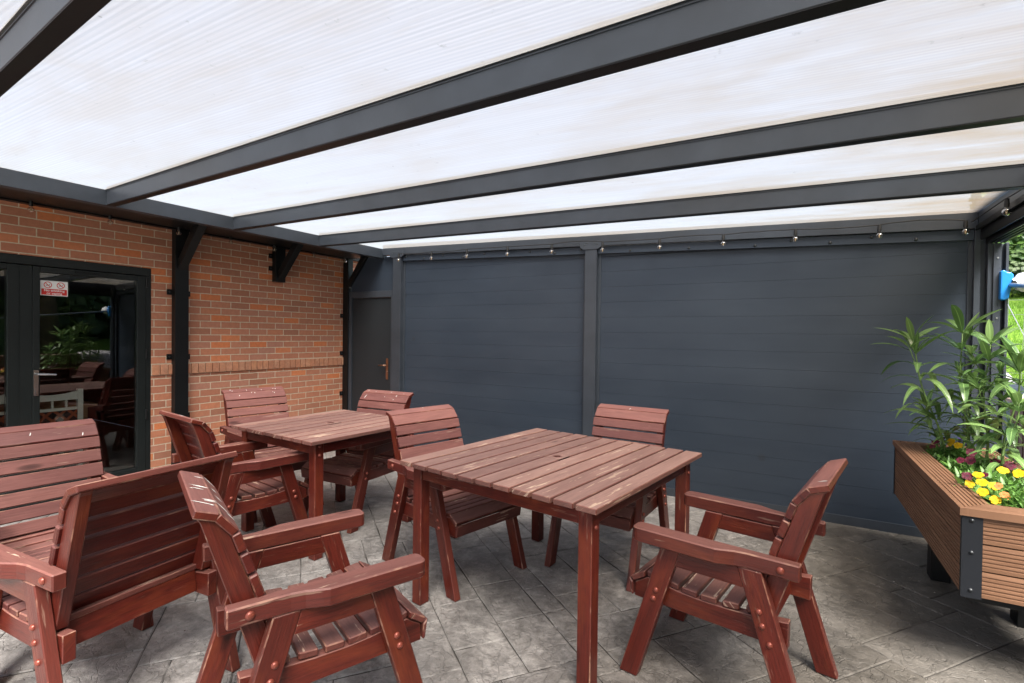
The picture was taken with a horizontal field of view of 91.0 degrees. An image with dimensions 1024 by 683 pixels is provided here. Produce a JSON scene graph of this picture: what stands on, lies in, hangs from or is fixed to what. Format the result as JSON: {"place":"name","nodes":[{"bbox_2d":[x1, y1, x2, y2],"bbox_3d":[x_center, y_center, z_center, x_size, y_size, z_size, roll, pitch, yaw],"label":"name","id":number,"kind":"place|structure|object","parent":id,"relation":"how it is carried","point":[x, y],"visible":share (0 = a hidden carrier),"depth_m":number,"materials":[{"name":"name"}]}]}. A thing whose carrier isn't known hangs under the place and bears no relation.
{"place":"outdoors","nodes":[
{"label":"outdoors","id":0,"kind":"place"},
{"bbox_2d":[0,418,133,477],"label":"interior floor","id":1,"kind":"structure","parent":0,"point":[116,447],"depth_m":6.70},
{"bbox_2d":[0,394,3,427],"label":"dining chair","id":2,"kind":"object","parent":1,"relation":"on","point":[1,413],"visible":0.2,"depth_m":4.29,"materials":[{"name":"white paint"}]},
{"bbox_2d":[0,399,96,464],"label":"dining table","id":3,"kind":"object","parent":1,"relation":"on","point":[61,404],"visible":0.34,"depth_m":5.32,"materials":[{"name":"white wood"}]},
{"bbox_2d":[40,388,82,468],"bbox_3d":[-4.350,0.932,4.674,0.450,0.980,0.440,1,1,30],"label":"dining chair","id":4,"kind":"object","parent":1,"relation":"on","point":[53,414],"visible":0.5,"depth_m":4.64,"materials":[{"name":"white paint"}]},
{"bbox_2d":[0,450,1023,682],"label":"patio floor","id":5,"kind":"structure","parent":0,"point":[504,613],"depth_m":2.71,"materials":[{"name":"grey stone"}]},
{"bbox_2d":[0,418,153,626],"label":"garden bench","id":6,"kind":"object","parent":5,"relation":"on","point":[33,538],"visible":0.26,"depth_m":2.73,"materials":[{"name":"brown wood"}]},
{"bbox_2d":[0,451,239,682],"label":"garden bench","id":7,"kind":"object","parent":5,"relation":"on","point":[125,548],"visible":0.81,"depth_m":1.98,"materials":[{"name":"brown wood"}]},
{"bbox_2d":[159,410,308,526],"bbox_3d":[-1.931,0.975,3.566,0.704,1.017,0.818,1,1,38],"label":"garden armchair","id":8,"kind":"object","parent":5,"relation":"on","point":[267,483],"visible":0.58,"depth_m":3.45,"materials":[{"name":"brown wood"}]},
{"bbox_2d":[220,386,323,522],"bbox_3d":[-2.197,0.961,4.569,0.818,1.014,0.704,1,1,42],"label":"garden armchair","id":9,"kind":"object","parent":5,"relation":"on","point":[247,397],"visible":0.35,"depth_m":4.67,"materials":[{"name":"brown wood"}]},
{"bbox_2d":[177,471,427,682],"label":"garden armchair","id":10,"kind":"object","parent":5,"relation":"on","point":[369,611],"visible":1,"depth_m":1.79,"materials":[{"name":"red wood"}]},
{"bbox_2d":[231,410,413,560],"bbox_3d":[-1.468,1.069,4.064,1.039,0.828,1.063,1,1,34],"label":"garden table","id":11,"kind":"object","parent":5,"relation":"on","point":[316,436],"visible":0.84,"depth_m":3.78,"materials":[{"name":"red wood"}]},
{"bbox_2d":[301,389,413,533],"bbox_3d":[-1.333,0.974,4.386,0.704,1.014,0.818,1,1,27],"label":"garden armchair","id":12,"kind":"object","parent":5,"relation":"on","point":[359,467],"visible":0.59,"depth_m":4.22,"materials":[{"name":"brown wood"}]},
{"bbox_2d":[382,404,526,601],"bbox_3d":[-0.401,0.997,3.414,0.818,1.014,0.704,1,1,44],"label":"garden armchair","id":13,"kind":"object","parent":5,"relation":"on","point":[452,511],"visible":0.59,"depth_m":3.35,"materials":[{"name":"brown wood"}]},
{"bbox_2d":[0,0,1023,464],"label":"patio canopy","id":14,"kind":"object","parent":5,"relation":"on","point":[360,132],"visible":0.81,"depth_m":2.40,"materials":[{"name":"metal"}]},
{"bbox_2d":[29,201,345,260],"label":"festoon lights","id":15,"kind":"object","parent":14,"relation":"hanging from","point":[110,218],"visible":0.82,"depth_m":4.65,"materials":[{"name":"black"}]},
{"bbox_2d":[972,189,1022,221],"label":"festoon lights","id":16,"kind":"object","parent":14,"relation":"hanging from","point":[1006,200],"visible":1,"depth_m":3.09,"materials":[{"name":"black"}]},
{"bbox_2d":[998,270,1023,300],"bbox_3d":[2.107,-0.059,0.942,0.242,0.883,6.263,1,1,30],"label":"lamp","id":17,"kind":"object","parent":14,"relation":"hanging from","point":[1007,281],"depth_m":3.62,"materials":[{"name":"blue plastic"}]},
{"bbox_2d":[400,428,701,682],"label":"garden table","id":18,"kind":"object","parent":5,"relation":"on","point":[587,484],"visible":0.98,"depth_m":2.73,"materials":[{"name":"red wood"}]},
{"bbox_2d":[544,404,669,591],"bbox_3d":[0.707,1.009,3.552,0.704,1.014,0.818,1,1,34],"label":"garden armchair","id":19,"kind":"object","parent":5,"relation":"on","point":[631,515],"visible":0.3,"depth_m":3.61,"materials":[{"name":"brown wood"}]},
{"bbox_2d":[351,230,973,537],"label":"boarded wall","id":20,"kind":"structure","parent":5,"relation":"on","point":[755,367],"depth_m":4.71,"materials":[{"name":"metal"}]},
{"bbox_2d":[348,290,392,410],"bbox_3d":[-1.946,0.377,6.918,0.857,2.133,0.093,1,1,30],"label":"service door","id":21,"kind":"structure","parent":20,"relation":"attached to","point":[370,341],"depth_m":6.94,"materials":[{"name":"metal"}]},
{"bbox_2d":[352,297,390,410],"bbox_3d":[-1.935,0.416,6.946,0.743,2.031,0.030,1,1,30],"label":"door leaf","id":22,"kind":"structure","parent":21,"relation":"in","point":[371,318],"depth_m":6.94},
{"bbox_2d":[351,257,392,291],"bbox_3d":[-1.904,-0.926,6.929,0.843,0.470,0.020,1,1,30],"label":"over door panel","id":23,"kind":"structure","parent":20,"relation":"in","point":[376,274],"depth_m":6.90,"materials":[{"name":"grey metal"}]},
{"bbox_2d":[398,219,967,260],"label":"festoon lights","id":24,"kind":"object","parent":20,"relation":"hanging from","point":[965,225],"visible":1,"depth_m":4.59,"materials":[{"name":"black"}]},
{"bbox_2d":[620,458,847,682],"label":"garden armchair","id":25,"kind":"object","parent":5,"relation":"on","point":[679,573],"visible":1,"depth_m":2.17,"materials":[{"name":"red wood"}]},
{"bbox_2d":[893,440,1023,627],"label":"planter box","id":26,"kind":"object","parent":5,"relation":"on","point":[975,546],"visible":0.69,"depth_m":2.35,"materials":[{"name":"brown wood"}]},
{"bbox_2d":[874,315,985,463],"bbox_3d":[2.803,0.307,3.383,0.675,0.972,0.586,1,1,30],"label":"oleander plant","id":27,"kind":"object","parent":26,"relation":"in","point":[912,340],"visible":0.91,"depth_m":3.38,"materials":[{"name":"green plant"}]},
{"bbox_2d":[907,389,955,445],"bbox_3d":[2.967,0.564,3.537,0.309,0.460,0.290,0,1,-25],"label":"oleander plant","id":28,"kind":"object","parent":26,"relation":"in","point":[928,421],"visible":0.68,"depth_m":3.55,"materials":[{"name":"green plant"}]},
{"bbox_2d":[924,438,949,457],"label":"pansy plant","id":29,"kind":"object","parent":26,"relation":"on","point":[930,446],"visible":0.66,"depth_m":3.40,"materials":[{"name":"green plant"}]},
{"bbox_2d":[938,438,963,456],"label":"pansy plant","id":30,"kind":"object","parent":26,"relation":"in","point":[957,445],"visible":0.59,"depth_m":3.38,"materials":[{"name":"yellow plant"}]},
{"bbox_2d":[951,438,966,453],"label":"pansy plant","id":31,"kind":"object","parent":26,"relation":"in","point":[959,442],"visible":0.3,"depth_m":3.43,"materials":[{"name":"green plant"}]},
{"bbox_2d":[954,472,974,489],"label":"pansy plant","id":32,"kind":"object","parent":26,"relation":"in","point":[967,475],"visible":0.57,"depth_m":2.62,"materials":[{"name":"pink plant"}]},
{"bbox_2d":[936,369,997,454],"bbox_3d":[3.107,0.489,3.427,0.338,0.617,0.369,1,1,30],"label":"oleander plant","id":33,"kind":"object","parent":26,"relation":"in","point":[969,412],"visible":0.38,"depth_m":3.41,"materials":[{"name":"green plant"}]},
{"bbox_2d":[914,305,1021,456],"bbox_3d":[2.943,0.283,3.256,0.497,1.025,0.546,0,1,-34],"label":"oleander plant","id":34,"kind":"object","parent":26,"relation":"in","point":[957,322],"visible":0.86,"depth_m":3.24,"materials":[{"name":"green plant"}]},
{"bbox_2d":[951,449,987,472],"bbox_3d":[2.707,0.715,2.963,0.183,0.157,0.186,1,1,30],"label":"pansy plant","id":35,"kind":"object","parent":26,"relation":"in","point":[970,461],"visible":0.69,"depth_m":2.96,"materials":[{"name":"purple plant"}]},
{"bbox_2d":[926,444,1023,508],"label":"ground cover","id":36,"kind":"object","parent":26,"relation":"in","point":[953,466],"visible":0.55,"depth_m":2.90,"materials":[{"name":"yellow plant"}]},
{"bbox_2d":[930,319,1023,460],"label":"oleander plant","id":37,"kind":"object","parent":26,"relation":"in","point":[985,348],"visible":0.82,"depth_m":3.15,"materials":[{"name":"green plant"}]},
{"bbox_2d":[954,472,1006,503],"bbox_3d":[2.348,0.737,2.526,0.340,0.119,0.236,0,1,-32],"label":"pansy plant","id":38,"kind":"object","parent":26,"relation":"in","point":[982,492],"visible":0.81,"depth_m":2.48,"materials":[{"name":"yellow plant"}]},
{"bbox_2d":[961,468,1012,483],"bbox_3d":[2.581,0.752,2.718,0.255,0.111,0.248,1,1,30],"label":"pansy plant","id":39,"kind":"object","parent":26,"relation":"in","point":[989,473],"visible":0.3,"depth_m":2.75,"materials":[{"name":"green plant"}]},
{"bbox_2d":[956,335,1023,462],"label":"oleander plant","id":40,"kind":"object","parent":26,"relation":"on","point":[1016,362],"visible":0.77,"depth_m":3.02,"materials":[{"name":"green plant"}]},
{"bbox_2d":[957,383,1023,472],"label":"oleander plant","id":41,"kind":"object","parent":26,"relation":"in","point":[1017,398],"visible":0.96,"depth_m":2.85,"materials":[{"name":"green plant"}]},
{"bbox_2d":[984,458,1016,478],"bbox_3d":[2.802,0.741,2.849,0.146,0.138,0.184,0,1,-19],"label":"pansy plant","id":42,"kind":"object","parent":26,"relation":"in","point":[1009,465],"visible":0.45,"depth_m":2.82,"materials":[{"name":"pink plant"}]},
{"bbox_2d":[981,482,1023,505],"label":"pansy plant","id":43,"kind":"object","parent":26,"relation":"in","point":[999,486],"visible":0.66,"depth_m":2.41,"materials":[{"name":"orange plant"}]},
{"bbox_2d":[982,466,1023,491],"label":"pansy plant","id":44,"kind":"object","parent":26,"relation":"in","point":[1017,473],"visible":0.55,"depth_m":2.64,"materials":[{"name":"yellow plant"}]},
{"bbox_2d":[1005,494,1023,507],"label":"pansy plant","id":45,"kind":"object","parent":26,"relation":"in","point":[1021,500],"visible":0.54,"depth_m":2.35,"materials":[{"name":"green plant"}]},
{"bbox_2d":[1006,398,1023,463],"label":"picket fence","id":46,"kind":"object","parent":5,"relation":"on","point":[1020,448],"visible":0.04,"depth_m":4.13,"materials":[{"name":"brown wood"}]},
{"bbox_2d":[89,373,1023,457],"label":"ground","id":47,"kind":"structure","parent":0,"point":[1016,389],"depth_m":16.19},
{"bbox_2d":[0,200,357,510],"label":"brick building","id":48,"kind":"structure","parent":47,"relation":"on","point":[101,334],"depth_m":5.69,"materials":[{"name":"orange brick"}]},
{"bbox_2d":[0,263,18,510],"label":"door","id":49,"kind":"structure","parent":48,"relation":"in","point":[11,271],"depth_m":4.17,"materials":[{"name":"black metal"}]},
{"bbox_2d":[32,266,147,504],"bbox_3d":[-3.867,0.384,4.658,0.124,2.060,0.863,1,1,30],"label":"door","id":50,"kind":"structure","parent":48,"relation":"in","point":[140,282],"depth_m":4.95,"materials":[{"name":"black metal"}]},
{"bbox_2d":[40,280,67,296],"bbox_3d":[-4.019,-0.466,4.419,0.004,0.129,0.188,1,1,30],"label":"no smoking sign","id":51,"kind":"object","parent":50,"relation":"attached to","point":[53,288],"visible":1,"depth_m":4.41,"materials":[{"name":"white plastic"}]},
{"bbox_2d":[1006,292,1023,386],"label":"lawn","id":52,"kind":"structure","parent":0,"point":[1015,297],"depth_m":6.52,"materials":[{"name":"green plant"}]},
{"bbox_2d":[993,234,1023,287],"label":"ivy wall","id":53,"kind":"structure","parent":52,"relation":"on","point":[1019,240],"depth_m":7.84,"materials":[{"name":"green plant"}]},
{"bbox_2d":[1007,298,1023,416],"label":"wire fence","id":54,"kind":"object","parent":52,"relation":"on","point":[1020,329],"visible":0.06,"depth_m":4.62,"materials":[{"name":"grey metal"}]},
{"bbox_2d":[1009,242,1023,296],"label":"garden shrub","id":55,"kind":"object","parent":52,"relation":"on","point":[1019,269],"visible":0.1,"depth_m":7.50,"materials":[{"name":"green plant"}]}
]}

